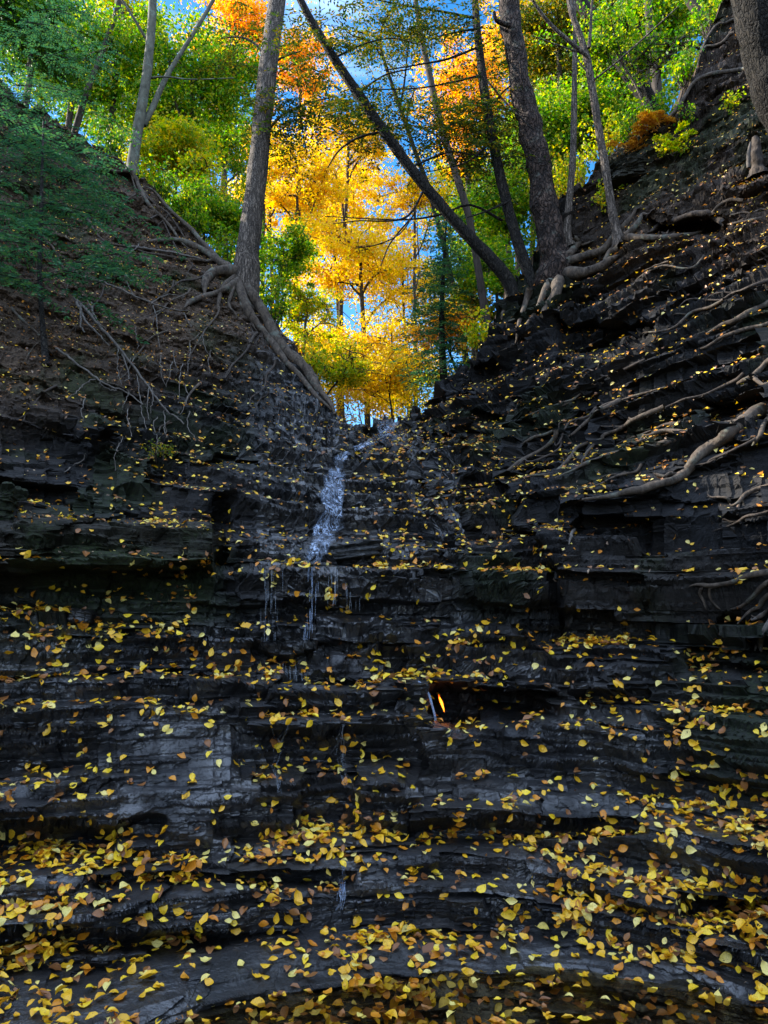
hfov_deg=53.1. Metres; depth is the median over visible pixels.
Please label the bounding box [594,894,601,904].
fallen leaf
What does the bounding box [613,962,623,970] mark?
fallen leaf
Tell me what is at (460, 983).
fallen leaf
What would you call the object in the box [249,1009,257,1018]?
fallen leaf
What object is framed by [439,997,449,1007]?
fallen leaf
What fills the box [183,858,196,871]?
fallen leaf
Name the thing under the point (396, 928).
fallen leaf
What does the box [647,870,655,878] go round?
fallen leaf
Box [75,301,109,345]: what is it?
fallen branch
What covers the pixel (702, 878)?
fallen leaf
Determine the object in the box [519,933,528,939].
fallen leaf
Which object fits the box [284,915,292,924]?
fallen leaf
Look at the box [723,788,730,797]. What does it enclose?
fallen leaf
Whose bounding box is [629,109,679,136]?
shrub
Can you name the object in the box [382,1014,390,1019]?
fallen leaf
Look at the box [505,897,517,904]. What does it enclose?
fallen leaf
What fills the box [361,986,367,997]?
fallen leaf
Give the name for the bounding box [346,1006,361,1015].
fallen leaf
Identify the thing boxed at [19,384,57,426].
exposed root
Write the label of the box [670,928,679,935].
fallen leaf
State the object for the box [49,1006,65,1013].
fallen leaf
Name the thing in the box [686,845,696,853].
fallen leaf
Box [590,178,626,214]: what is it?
shrub
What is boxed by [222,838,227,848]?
fallen leaf
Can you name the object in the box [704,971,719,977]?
fallen leaf
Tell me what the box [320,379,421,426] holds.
maple tree
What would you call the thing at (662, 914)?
fallen leaf
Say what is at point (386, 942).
fallen leaf
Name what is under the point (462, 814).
fallen leaf
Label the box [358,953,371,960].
fallen leaf
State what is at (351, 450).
loose rock
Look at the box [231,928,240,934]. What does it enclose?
fallen leaf
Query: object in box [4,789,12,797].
fallen leaf
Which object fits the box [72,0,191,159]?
beech tree
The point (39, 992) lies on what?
fallen leaf
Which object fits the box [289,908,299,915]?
fallen leaf
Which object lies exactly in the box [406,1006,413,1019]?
fallen leaf
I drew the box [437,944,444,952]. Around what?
fallen leaf
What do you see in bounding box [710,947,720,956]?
fallen leaf
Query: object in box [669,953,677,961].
fallen leaf
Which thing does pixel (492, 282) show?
beech tree
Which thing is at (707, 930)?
fallen leaf
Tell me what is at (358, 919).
fallen leaf
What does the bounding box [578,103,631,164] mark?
shrub
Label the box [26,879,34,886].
fallen leaf
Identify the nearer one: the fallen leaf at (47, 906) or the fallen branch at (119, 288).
the fallen leaf at (47, 906)
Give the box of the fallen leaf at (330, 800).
[326,797,335,802]
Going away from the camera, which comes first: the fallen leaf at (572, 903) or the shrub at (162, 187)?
the fallen leaf at (572, 903)
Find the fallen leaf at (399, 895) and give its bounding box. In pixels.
[395,892,403,898]
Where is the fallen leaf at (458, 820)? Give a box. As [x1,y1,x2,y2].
[452,812,462,821]
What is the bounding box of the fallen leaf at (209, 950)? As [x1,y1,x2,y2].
[206,946,214,953]
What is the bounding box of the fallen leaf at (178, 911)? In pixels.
[173,908,183,915]
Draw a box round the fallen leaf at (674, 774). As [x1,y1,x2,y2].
[671,770,677,778]
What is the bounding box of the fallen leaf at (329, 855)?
[326,850,331,859]
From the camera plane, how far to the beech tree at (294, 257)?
16.66 m
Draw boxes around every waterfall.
[310,468,342,554]
[335,443,370,459]
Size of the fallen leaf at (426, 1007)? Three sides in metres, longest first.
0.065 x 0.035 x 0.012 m
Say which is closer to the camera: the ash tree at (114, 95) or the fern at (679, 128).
the fern at (679, 128)
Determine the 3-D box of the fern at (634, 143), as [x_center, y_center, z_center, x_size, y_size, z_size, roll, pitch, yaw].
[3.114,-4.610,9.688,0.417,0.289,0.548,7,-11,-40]
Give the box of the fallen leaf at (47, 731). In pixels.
[42,723,50,735]
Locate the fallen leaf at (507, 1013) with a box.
[503,1010,511,1018]
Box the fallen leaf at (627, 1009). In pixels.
[620,1004,631,1010]
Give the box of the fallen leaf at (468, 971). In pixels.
[463,967,474,975]
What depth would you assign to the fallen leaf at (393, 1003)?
3.17 m
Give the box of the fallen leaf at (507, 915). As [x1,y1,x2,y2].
[501,909,515,919]
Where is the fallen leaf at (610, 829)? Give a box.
[604,825,614,832]
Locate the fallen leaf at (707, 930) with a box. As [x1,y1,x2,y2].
[700,927,716,934]
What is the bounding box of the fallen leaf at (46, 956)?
[43,948,51,960]
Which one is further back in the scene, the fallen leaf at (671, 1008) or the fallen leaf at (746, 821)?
the fallen leaf at (746, 821)
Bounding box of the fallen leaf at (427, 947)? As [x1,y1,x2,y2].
[422,942,433,952]
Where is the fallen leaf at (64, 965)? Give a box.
[58,962,72,968]
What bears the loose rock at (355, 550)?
on the ground
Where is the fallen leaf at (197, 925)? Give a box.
[195,921,202,932]
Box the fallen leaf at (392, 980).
[389,978,398,986]
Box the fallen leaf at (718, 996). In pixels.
[714,990,722,1002]
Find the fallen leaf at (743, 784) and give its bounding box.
[740,778,747,790]
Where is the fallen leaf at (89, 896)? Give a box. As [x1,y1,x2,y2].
[86,892,92,902]
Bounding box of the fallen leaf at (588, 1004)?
[580,1001,592,1007]
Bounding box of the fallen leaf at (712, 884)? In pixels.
[708,881,721,887]
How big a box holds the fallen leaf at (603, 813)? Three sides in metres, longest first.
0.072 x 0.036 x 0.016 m
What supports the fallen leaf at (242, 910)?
on the ground
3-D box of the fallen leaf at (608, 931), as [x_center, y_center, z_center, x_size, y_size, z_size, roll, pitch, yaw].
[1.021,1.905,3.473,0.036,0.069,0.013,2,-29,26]
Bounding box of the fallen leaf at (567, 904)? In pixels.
[565,897,571,909]
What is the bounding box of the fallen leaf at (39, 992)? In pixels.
[36,988,46,995]
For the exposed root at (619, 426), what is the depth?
6.75 m
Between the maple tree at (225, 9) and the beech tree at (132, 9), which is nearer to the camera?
the beech tree at (132, 9)
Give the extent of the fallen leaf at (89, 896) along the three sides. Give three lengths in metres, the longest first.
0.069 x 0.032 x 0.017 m
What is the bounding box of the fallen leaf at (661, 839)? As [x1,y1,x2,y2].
[658,833,665,842]
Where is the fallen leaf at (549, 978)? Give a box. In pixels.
[539,975,554,983]
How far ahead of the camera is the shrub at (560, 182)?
10.20 m
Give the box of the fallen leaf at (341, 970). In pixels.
[338,966,350,973]
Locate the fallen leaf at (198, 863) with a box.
[196,859,201,870]
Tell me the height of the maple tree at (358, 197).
15.794 m
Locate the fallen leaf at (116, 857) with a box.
[113,849,120,860]
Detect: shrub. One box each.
[82,106,140,158]
[129,153,183,202]
[141,438,177,461]
[174,180,212,236]
[205,221,237,263]
[260,264,298,330]
[299,336,327,374]
[458,305,494,358]
[524,150,569,198]
[549,128,595,193]
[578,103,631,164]
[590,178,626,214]
[607,89,652,142]
[634,81,678,125]
[652,131,694,163]
[659,37,704,94]
[673,101,697,130]
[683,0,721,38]
[718,86,749,115]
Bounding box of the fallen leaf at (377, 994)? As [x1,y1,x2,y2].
[373,991,381,998]
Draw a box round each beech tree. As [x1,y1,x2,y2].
[0,0,102,111]
[0,0,195,131]
[25,34,203,163]
[36,0,111,103]
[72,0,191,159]
[79,0,296,171]
[88,101,244,200]
[99,0,233,249]
[153,167,272,250]
[185,71,289,244]
[231,212,323,312]
[260,277,359,357]
[298,332,390,394]
[392,300,481,372]
[408,278,501,362]
[414,224,526,338]
[415,132,582,265]
[450,237,520,315]
[454,60,638,177]
[467,2,664,184]
[470,0,622,191]
[470,99,585,260]
[529,0,696,110]
[531,0,705,259]
[550,30,693,140]
[554,0,720,104]
[563,0,592,247]
[614,0,720,66]
[623,21,704,94]
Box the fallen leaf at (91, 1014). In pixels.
[85,1011,97,1019]
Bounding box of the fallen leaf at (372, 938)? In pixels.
[367,934,375,945]
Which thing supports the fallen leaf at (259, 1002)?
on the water
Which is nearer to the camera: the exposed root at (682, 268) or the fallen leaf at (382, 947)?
the fallen leaf at (382, 947)
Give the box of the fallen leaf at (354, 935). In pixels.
[350,933,362,939]
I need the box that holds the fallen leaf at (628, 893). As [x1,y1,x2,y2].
[622,891,633,897]
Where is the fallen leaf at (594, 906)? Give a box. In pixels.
[587,902,597,910]
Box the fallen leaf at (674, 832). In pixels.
[670,828,677,836]
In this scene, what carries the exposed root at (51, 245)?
on the ground
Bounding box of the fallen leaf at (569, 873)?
[567,865,577,878]
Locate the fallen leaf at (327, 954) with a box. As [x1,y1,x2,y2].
[319,950,332,957]
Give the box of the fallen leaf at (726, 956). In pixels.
[719,951,731,962]
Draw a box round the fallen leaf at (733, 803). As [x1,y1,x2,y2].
[730,801,736,807]
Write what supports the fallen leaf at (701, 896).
on the ground
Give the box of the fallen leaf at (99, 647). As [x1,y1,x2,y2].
[93,644,103,650]
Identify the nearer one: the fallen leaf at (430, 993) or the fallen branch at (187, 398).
the fallen leaf at (430, 993)
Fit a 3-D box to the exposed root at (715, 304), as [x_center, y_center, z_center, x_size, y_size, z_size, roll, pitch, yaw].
[2.755,-1.796,7.353,0.267,0.220,1.013,4,-9,-26]
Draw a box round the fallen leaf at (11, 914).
[6,911,17,918]
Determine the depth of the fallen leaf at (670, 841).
3.58 m
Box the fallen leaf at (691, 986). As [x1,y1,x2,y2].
[688,983,698,991]
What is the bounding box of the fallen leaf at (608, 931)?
[606,929,612,941]
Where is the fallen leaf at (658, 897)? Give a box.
[651,895,662,902]
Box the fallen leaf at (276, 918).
[273,913,278,923]
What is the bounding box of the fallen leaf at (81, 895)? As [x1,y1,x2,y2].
[75,892,87,899]
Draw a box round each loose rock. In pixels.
[0,481,28,521]
[67,608,97,623]
[327,539,382,560]
[348,444,355,462]
[601,151,655,193]
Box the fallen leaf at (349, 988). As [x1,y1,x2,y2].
[347,984,354,991]
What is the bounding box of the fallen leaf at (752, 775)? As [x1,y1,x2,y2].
[748,773,757,778]
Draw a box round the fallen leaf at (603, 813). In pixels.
[600,810,606,819]
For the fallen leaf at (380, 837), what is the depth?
3.90 m
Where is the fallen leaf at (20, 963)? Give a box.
[15,956,25,965]
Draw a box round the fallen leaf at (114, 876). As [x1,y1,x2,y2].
[111,872,121,879]
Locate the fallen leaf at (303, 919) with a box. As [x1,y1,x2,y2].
[300,914,307,922]
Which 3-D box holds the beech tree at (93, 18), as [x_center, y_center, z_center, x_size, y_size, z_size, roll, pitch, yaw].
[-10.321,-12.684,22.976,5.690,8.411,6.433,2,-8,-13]
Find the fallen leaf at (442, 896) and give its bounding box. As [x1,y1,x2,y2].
[439,893,447,899]
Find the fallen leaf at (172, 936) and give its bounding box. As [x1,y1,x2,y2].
[165,935,177,942]
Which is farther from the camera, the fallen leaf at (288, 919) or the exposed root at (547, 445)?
the exposed root at (547, 445)
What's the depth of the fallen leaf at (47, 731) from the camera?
4.02 m
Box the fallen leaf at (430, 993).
[427,984,434,997]
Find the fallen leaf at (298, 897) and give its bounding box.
[294,889,302,901]
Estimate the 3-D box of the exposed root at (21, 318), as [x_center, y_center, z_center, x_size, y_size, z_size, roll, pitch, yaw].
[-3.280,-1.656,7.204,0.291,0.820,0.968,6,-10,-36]
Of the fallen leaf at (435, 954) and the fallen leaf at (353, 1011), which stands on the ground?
the fallen leaf at (435, 954)
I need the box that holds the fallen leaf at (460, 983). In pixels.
[458,979,463,988]
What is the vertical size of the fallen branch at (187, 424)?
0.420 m
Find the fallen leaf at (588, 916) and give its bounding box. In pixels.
[582,907,591,921]
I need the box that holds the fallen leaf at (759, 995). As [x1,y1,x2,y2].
[754,991,764,999]
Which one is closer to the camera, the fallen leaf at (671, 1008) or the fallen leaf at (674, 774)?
the fallen leaf at (671, 1008)
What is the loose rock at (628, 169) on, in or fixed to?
on the ground
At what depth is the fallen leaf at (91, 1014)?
2.77 m
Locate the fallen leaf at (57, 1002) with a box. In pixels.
[51,999,61,1005]
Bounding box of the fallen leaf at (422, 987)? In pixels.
[419,983,425,992]
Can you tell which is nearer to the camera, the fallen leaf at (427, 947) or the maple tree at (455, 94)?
the fallen leaf at (427, 947)
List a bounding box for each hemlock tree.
[0,0,152,196]
[0,88,186,367]
[252,0,518,320]
[336,0,561,343]
[382,333,404,420]
[388,215,480,392]
[390,0,491,338]
[493,0,636,338]
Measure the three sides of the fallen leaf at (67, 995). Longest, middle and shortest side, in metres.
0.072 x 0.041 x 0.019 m
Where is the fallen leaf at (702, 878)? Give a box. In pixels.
[698,876,706,882]
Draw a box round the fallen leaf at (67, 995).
[61,989,71,1000]
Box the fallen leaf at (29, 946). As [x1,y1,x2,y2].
[24,943,38,949]
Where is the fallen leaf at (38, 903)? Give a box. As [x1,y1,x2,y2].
[31,898,43,908]
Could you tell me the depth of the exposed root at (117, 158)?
11.26 m
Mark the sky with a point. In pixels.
(346, 309)
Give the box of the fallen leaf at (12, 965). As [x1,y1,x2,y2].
[6,963,19,970]
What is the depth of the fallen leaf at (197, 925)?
3.35 m
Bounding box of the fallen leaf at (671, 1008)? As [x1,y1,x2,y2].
[667,1004,677,1013]
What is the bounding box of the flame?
[438,694,444,711]
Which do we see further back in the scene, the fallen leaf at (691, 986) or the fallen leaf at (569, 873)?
the fallen leaf at (569, 873)
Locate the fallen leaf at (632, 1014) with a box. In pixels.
[625,1010,635,1017]
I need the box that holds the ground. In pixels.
[0,0,767,1023]
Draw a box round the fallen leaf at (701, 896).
[695,886,702,897]
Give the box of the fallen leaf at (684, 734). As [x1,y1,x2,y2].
[681,729,690,738]
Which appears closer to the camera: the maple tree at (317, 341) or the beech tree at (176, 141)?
the beech tree at (176, 141)
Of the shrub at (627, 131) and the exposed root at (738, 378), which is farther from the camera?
the shrub at (627, 131)
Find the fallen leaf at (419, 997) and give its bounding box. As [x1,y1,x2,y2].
[412,994,424,1001]
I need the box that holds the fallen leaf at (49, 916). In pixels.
[42,912,56,919]
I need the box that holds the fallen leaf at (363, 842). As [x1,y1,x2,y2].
[358,839,366,846]
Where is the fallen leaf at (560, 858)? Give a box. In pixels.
[557,856,567,863]
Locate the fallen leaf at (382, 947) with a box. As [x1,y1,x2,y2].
[378,946,390,951]
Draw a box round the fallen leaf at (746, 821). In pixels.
[741,819,749,823]
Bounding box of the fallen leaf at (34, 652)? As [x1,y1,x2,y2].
[31,647,37,656]
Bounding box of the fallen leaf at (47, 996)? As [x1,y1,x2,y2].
[40,990,50,1001]
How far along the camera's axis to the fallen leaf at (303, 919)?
3.52 m
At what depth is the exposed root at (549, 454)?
6.88 m
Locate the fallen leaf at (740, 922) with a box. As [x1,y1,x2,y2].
[736,918,745,929]
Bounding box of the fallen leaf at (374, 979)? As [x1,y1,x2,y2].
[370,976,379,983]
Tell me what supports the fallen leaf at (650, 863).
on the fallen leaves at (306, 834)
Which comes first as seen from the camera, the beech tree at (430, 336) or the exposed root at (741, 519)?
the exposed root at (741, 519)
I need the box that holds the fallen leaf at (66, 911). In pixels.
[62,906,71,916]
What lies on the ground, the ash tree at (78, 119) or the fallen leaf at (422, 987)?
the ash tree at (78, 119)
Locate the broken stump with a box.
[746,135,767,180]
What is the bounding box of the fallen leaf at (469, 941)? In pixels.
[465,938,475,944]
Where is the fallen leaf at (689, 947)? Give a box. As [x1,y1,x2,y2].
[686,943,694,954]
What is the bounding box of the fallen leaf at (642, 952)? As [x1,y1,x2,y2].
[637,949,645,957]
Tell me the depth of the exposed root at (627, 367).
7.13 m
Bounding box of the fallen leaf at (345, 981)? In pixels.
[342,978,347,989]
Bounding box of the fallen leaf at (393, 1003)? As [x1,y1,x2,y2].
[390,999,398,1008]
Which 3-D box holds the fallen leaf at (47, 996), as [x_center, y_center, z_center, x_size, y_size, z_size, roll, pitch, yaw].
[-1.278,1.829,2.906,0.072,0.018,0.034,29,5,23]
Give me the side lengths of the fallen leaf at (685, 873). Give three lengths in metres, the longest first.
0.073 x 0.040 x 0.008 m
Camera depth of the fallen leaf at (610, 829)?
3.94 m
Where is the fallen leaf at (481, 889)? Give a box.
[476,884,485,892]
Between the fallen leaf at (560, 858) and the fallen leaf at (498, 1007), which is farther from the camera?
the fallen leaf at (560, 858)
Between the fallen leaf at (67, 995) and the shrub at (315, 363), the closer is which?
the fallen leaf at (67, 995)
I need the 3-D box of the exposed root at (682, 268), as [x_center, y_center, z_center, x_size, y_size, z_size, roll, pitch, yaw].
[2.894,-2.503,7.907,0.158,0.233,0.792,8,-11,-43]
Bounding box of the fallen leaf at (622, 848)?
[618,844,627,851]
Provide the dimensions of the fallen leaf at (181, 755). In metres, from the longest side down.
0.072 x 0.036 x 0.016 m
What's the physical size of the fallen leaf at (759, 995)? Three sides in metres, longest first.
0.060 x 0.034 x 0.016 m
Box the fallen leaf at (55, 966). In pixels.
[49,962,60,969]
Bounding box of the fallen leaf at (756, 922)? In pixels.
[754,920,762,929]
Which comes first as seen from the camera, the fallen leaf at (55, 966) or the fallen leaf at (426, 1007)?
the fallen leaf at (426, 1007)
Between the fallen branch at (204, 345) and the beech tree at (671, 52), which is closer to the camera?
the fallen branch at (204, 345)
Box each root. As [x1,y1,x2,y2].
[10,307,56,359]
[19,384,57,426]
[37,241,101,292]
[68,275,110,332]
[74,211,142,262]
[108,155,153,203]
[117,330,168,378]
[127,244,208,261]
[137,288,191,331]
[143,189,184,238]
[150,214,211,283]
[158,382,200,441]
[159,274,203,302]
[187,306,219,356]
[224,331,258,379]
[249,359,275,412]
[503,439,561,469]
[507,430,558,470]
[513,404,665,481]
[527,382,602,415]
[554,406,597,446]
[555,399,767,502]
[568,387,665,436]
[569,525,575,543]
[571,358,644,388]
[581,463,642,488]
[601,406,664,426]
[617,409,719,443]
[629,254,705,286]
[643,298,724,332]
[648,209,724,232]
[661,18,743,119]
[666,372,744,407]
[678,280,767,307]
[689,569,767,623]
[695,437,755,464]
[700,300,767,348]
[706,197,764,224]
[707,484,767,506]
[712,510,767,531]
[736,358,767,384]
[750,610,767,651]
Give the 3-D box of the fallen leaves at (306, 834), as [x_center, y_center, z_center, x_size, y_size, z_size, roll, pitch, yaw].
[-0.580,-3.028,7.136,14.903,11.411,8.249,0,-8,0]
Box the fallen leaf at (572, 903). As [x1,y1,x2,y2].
[570,900,579,909]
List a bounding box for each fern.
[606,135,649,152]
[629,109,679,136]
[651,120,697,153]
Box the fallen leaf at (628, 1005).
[625,1003,631,1012]
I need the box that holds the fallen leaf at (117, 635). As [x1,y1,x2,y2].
[113,633,122,640]
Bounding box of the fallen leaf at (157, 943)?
[151,940,162,947]
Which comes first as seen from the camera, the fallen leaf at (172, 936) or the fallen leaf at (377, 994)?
the fallen leaf at (377, 994)
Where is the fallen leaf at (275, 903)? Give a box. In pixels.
[270,897,279,905]
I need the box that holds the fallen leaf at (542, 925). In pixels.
[537,922,548,928]
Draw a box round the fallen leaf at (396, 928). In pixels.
[388,926,400,931]
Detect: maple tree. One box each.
[133,0,391,414]
[171,0,280,248]
[218,145,344,307]
[238,120,305,296]
[241,0,346,340]
[263,117,367,350]
[266,144,402,417]
[274,201,447,427]
[279,302,447,427]
[285,324,454,417]
[286,310,346,383]
[298,83,426,415]
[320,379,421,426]
[322,332,439,422]
[339,221,455,415]
[359,360,452,417]
[363,158,454,404]
[402,144,488,241]
[409,24,555,359]
[468,0,553,273]
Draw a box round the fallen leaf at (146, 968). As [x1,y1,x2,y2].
[143,966,150,972]
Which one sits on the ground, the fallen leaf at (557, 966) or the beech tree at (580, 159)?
the beech tree at (580, 159)
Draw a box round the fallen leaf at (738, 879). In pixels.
[734,873,742,884]
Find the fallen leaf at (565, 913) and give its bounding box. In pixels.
[562,910,571,917]
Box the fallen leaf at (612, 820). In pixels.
[607,818,618,823]
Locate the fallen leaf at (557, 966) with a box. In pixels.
[554,963,561,972]
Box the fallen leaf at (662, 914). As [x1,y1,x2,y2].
[654,911,667,916]
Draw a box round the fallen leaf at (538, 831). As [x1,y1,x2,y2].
[535,829,542,838]
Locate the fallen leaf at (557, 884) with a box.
[554,880,560,889]
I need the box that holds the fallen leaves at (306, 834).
[0,16,767,1023]
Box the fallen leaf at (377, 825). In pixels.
[370,822,380,829]
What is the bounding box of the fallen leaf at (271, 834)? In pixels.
[269,830,274,837]
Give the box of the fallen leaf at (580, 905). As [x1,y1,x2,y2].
[575,898,581,910]
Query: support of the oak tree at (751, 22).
on the ground
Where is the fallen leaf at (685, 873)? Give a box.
[681,868,689,875]
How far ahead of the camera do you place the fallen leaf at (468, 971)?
3.28 m
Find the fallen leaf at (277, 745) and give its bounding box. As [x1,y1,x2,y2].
[274,743,282,748]
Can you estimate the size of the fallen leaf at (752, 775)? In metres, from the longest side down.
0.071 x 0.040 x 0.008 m
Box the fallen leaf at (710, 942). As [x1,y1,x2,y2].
[704,938,717,945]
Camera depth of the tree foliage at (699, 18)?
10.59 m
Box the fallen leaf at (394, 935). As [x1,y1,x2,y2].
[388,928,396,942]
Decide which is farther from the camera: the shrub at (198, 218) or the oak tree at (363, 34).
the oak tree at (363, 34)
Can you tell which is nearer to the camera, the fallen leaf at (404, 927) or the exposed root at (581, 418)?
the fallen leaf at (404, 927)
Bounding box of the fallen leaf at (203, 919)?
[199,913,207,924]
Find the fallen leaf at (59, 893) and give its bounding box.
[58,880,64,895]
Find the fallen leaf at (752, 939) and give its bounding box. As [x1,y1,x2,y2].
[749,937,763,942]
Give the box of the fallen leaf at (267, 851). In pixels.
[261,847,271,855]
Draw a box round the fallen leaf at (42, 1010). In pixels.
[39,1007,48,1014]
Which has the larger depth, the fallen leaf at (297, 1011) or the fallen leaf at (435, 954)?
the fallen leaf at (435, 954)
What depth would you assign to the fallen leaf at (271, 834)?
3.91 m
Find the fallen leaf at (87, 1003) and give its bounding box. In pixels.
[78,1000,91,1006]
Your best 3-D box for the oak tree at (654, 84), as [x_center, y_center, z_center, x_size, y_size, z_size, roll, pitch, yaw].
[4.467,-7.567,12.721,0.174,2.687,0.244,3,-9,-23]
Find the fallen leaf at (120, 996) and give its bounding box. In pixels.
[114,989,127,1000]
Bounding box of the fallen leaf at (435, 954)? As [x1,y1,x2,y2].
[430,951,440,958]
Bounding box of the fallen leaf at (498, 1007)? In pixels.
[495,1003,502,1011]
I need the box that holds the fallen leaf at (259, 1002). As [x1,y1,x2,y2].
[250,997,266,1007]
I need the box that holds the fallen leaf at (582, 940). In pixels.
[576,937,587,944]
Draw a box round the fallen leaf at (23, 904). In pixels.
[19,903,28,908]
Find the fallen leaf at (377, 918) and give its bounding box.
[374,915,385,920]
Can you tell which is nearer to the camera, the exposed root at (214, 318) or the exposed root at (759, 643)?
the exposed root at (759, 643)
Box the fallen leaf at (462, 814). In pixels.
[455,812,464,817]
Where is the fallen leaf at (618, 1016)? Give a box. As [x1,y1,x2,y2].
[613,1011,627,1021]
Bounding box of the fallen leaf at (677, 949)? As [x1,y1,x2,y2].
[672,942,680,955]
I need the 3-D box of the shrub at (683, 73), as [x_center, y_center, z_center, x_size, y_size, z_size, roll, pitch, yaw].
[3.994,-5.934,10.191,0.629,0.819,0.573,-8,-11,44]
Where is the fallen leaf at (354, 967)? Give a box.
[349,958,356,970]
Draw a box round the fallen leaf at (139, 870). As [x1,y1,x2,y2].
[134,865,144,875]
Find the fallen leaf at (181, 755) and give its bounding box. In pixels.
[177,752,185,757]
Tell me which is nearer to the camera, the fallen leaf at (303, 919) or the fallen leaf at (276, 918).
the fallen leaf at (276, 918)
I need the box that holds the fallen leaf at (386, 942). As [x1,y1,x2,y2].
[383,938,390,948]
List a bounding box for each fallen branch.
[55,347,142,421]
[64,453,85,472]
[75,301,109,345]
[83,276,191,346]
[113,437,122,470]
[116,345,121,384]
[178,363,182,402]
[180,384,189,413]
[186,411,195,440]
[202,329,212,359]
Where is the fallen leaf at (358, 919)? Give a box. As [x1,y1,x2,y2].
[353,916,361,923]
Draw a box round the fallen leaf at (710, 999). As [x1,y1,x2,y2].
[705,992,714,1005]
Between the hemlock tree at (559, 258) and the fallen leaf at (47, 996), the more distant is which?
the hemlock tree at (559, 258)
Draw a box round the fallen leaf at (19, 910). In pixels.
[12,907,26,913]
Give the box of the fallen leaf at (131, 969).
[127,962,135,973]
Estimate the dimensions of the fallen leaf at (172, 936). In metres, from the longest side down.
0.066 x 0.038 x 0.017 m
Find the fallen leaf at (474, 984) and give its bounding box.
[469,977,476,987]
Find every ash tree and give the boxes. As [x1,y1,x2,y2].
[71,0,120,132]
[109,0,129,152]
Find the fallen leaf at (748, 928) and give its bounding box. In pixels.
[741,923,753,932]
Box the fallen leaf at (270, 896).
[264,893,276,901]
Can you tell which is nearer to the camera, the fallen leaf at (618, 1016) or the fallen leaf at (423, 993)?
the fallen leaf at (618, 1016)
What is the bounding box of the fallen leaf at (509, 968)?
[506,964,515,971]
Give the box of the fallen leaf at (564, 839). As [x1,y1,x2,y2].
[561,833,567,842]
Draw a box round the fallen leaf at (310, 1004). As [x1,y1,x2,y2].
[303,997,313,1008]
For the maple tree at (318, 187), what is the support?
on the ground
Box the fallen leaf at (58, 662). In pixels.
[51,659,62,665]
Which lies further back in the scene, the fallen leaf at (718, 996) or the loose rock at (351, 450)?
the loose rock at (351, 450)
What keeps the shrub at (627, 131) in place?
on the ground
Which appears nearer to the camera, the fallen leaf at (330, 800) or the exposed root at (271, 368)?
the fallen leaf at (330, 800)
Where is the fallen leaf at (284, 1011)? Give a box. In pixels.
[280,1005,288,1019]
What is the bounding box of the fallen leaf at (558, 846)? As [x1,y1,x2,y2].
[555,843,560,853]
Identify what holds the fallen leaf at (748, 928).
on the fallen leaves at (306, 834)
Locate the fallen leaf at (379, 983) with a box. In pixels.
[375,979,382,988]
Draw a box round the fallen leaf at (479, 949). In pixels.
[473,946,484,953]
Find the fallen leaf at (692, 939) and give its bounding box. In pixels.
[687,935,698,943]
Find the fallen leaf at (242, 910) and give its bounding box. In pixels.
[239,906,247,914]
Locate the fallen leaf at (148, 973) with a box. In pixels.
[138,969,156,978]
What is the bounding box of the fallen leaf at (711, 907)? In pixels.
[708,905,715,916]
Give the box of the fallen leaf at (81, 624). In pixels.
[79,621,88,628]
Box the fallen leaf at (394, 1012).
[384,1009,396,1017]
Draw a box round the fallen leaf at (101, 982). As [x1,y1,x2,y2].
[98,978,110,987]
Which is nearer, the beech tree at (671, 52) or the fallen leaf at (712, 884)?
the fallen leaf at (712, 884)
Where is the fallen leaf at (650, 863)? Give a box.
[647,860,653,867]
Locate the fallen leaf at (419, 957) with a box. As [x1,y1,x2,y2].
[414,954,423,961]
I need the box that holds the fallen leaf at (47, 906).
[38,903,54,909]
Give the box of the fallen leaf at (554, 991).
[549,989,560,994]
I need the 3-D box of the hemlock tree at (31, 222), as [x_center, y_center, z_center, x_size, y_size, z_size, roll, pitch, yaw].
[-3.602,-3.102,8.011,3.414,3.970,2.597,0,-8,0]
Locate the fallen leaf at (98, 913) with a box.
[92,909,103,916]
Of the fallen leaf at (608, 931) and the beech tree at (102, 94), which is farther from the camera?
the beech tree at (102, 94)
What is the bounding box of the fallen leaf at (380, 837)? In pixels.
[373,834,383,842]
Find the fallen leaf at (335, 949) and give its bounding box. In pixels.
[332,946,340,955]
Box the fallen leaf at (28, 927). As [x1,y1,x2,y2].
[24,917,32,930]
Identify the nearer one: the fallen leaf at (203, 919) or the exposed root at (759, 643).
the fallen leaf at (203, 919)
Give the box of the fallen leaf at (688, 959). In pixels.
[683,956,695,962]
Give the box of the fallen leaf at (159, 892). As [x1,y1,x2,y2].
[155,888,163,897]
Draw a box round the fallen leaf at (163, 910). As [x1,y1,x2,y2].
[159,905,167,914]
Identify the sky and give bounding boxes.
[0,0,703,426]
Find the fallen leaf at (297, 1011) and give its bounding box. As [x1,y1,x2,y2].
[293,1007,304,1015]
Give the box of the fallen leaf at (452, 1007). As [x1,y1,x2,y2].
[449,1000,459,1010]
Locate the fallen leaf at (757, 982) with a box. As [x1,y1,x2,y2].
[755,980,762,990]
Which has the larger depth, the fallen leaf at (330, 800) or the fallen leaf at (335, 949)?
the fallen leaf at (330, 800)
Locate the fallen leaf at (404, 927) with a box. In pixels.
[402,924,411,931]
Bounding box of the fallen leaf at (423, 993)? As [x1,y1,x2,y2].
[422,990,428,997]
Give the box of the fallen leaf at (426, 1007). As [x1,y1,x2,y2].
[420,1002,432,1010]
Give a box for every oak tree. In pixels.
[298,0,495,369]
[572,0,660,126]
[644,0,662,100]
[685,0,710,39]
[730,0,767,133]
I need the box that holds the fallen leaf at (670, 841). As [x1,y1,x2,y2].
[667,837,673,846]
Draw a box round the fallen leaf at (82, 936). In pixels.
[77,932,88,940]
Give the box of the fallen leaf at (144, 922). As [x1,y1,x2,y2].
[138,916,146,926]
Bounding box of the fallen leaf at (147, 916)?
[143,912,152,920]

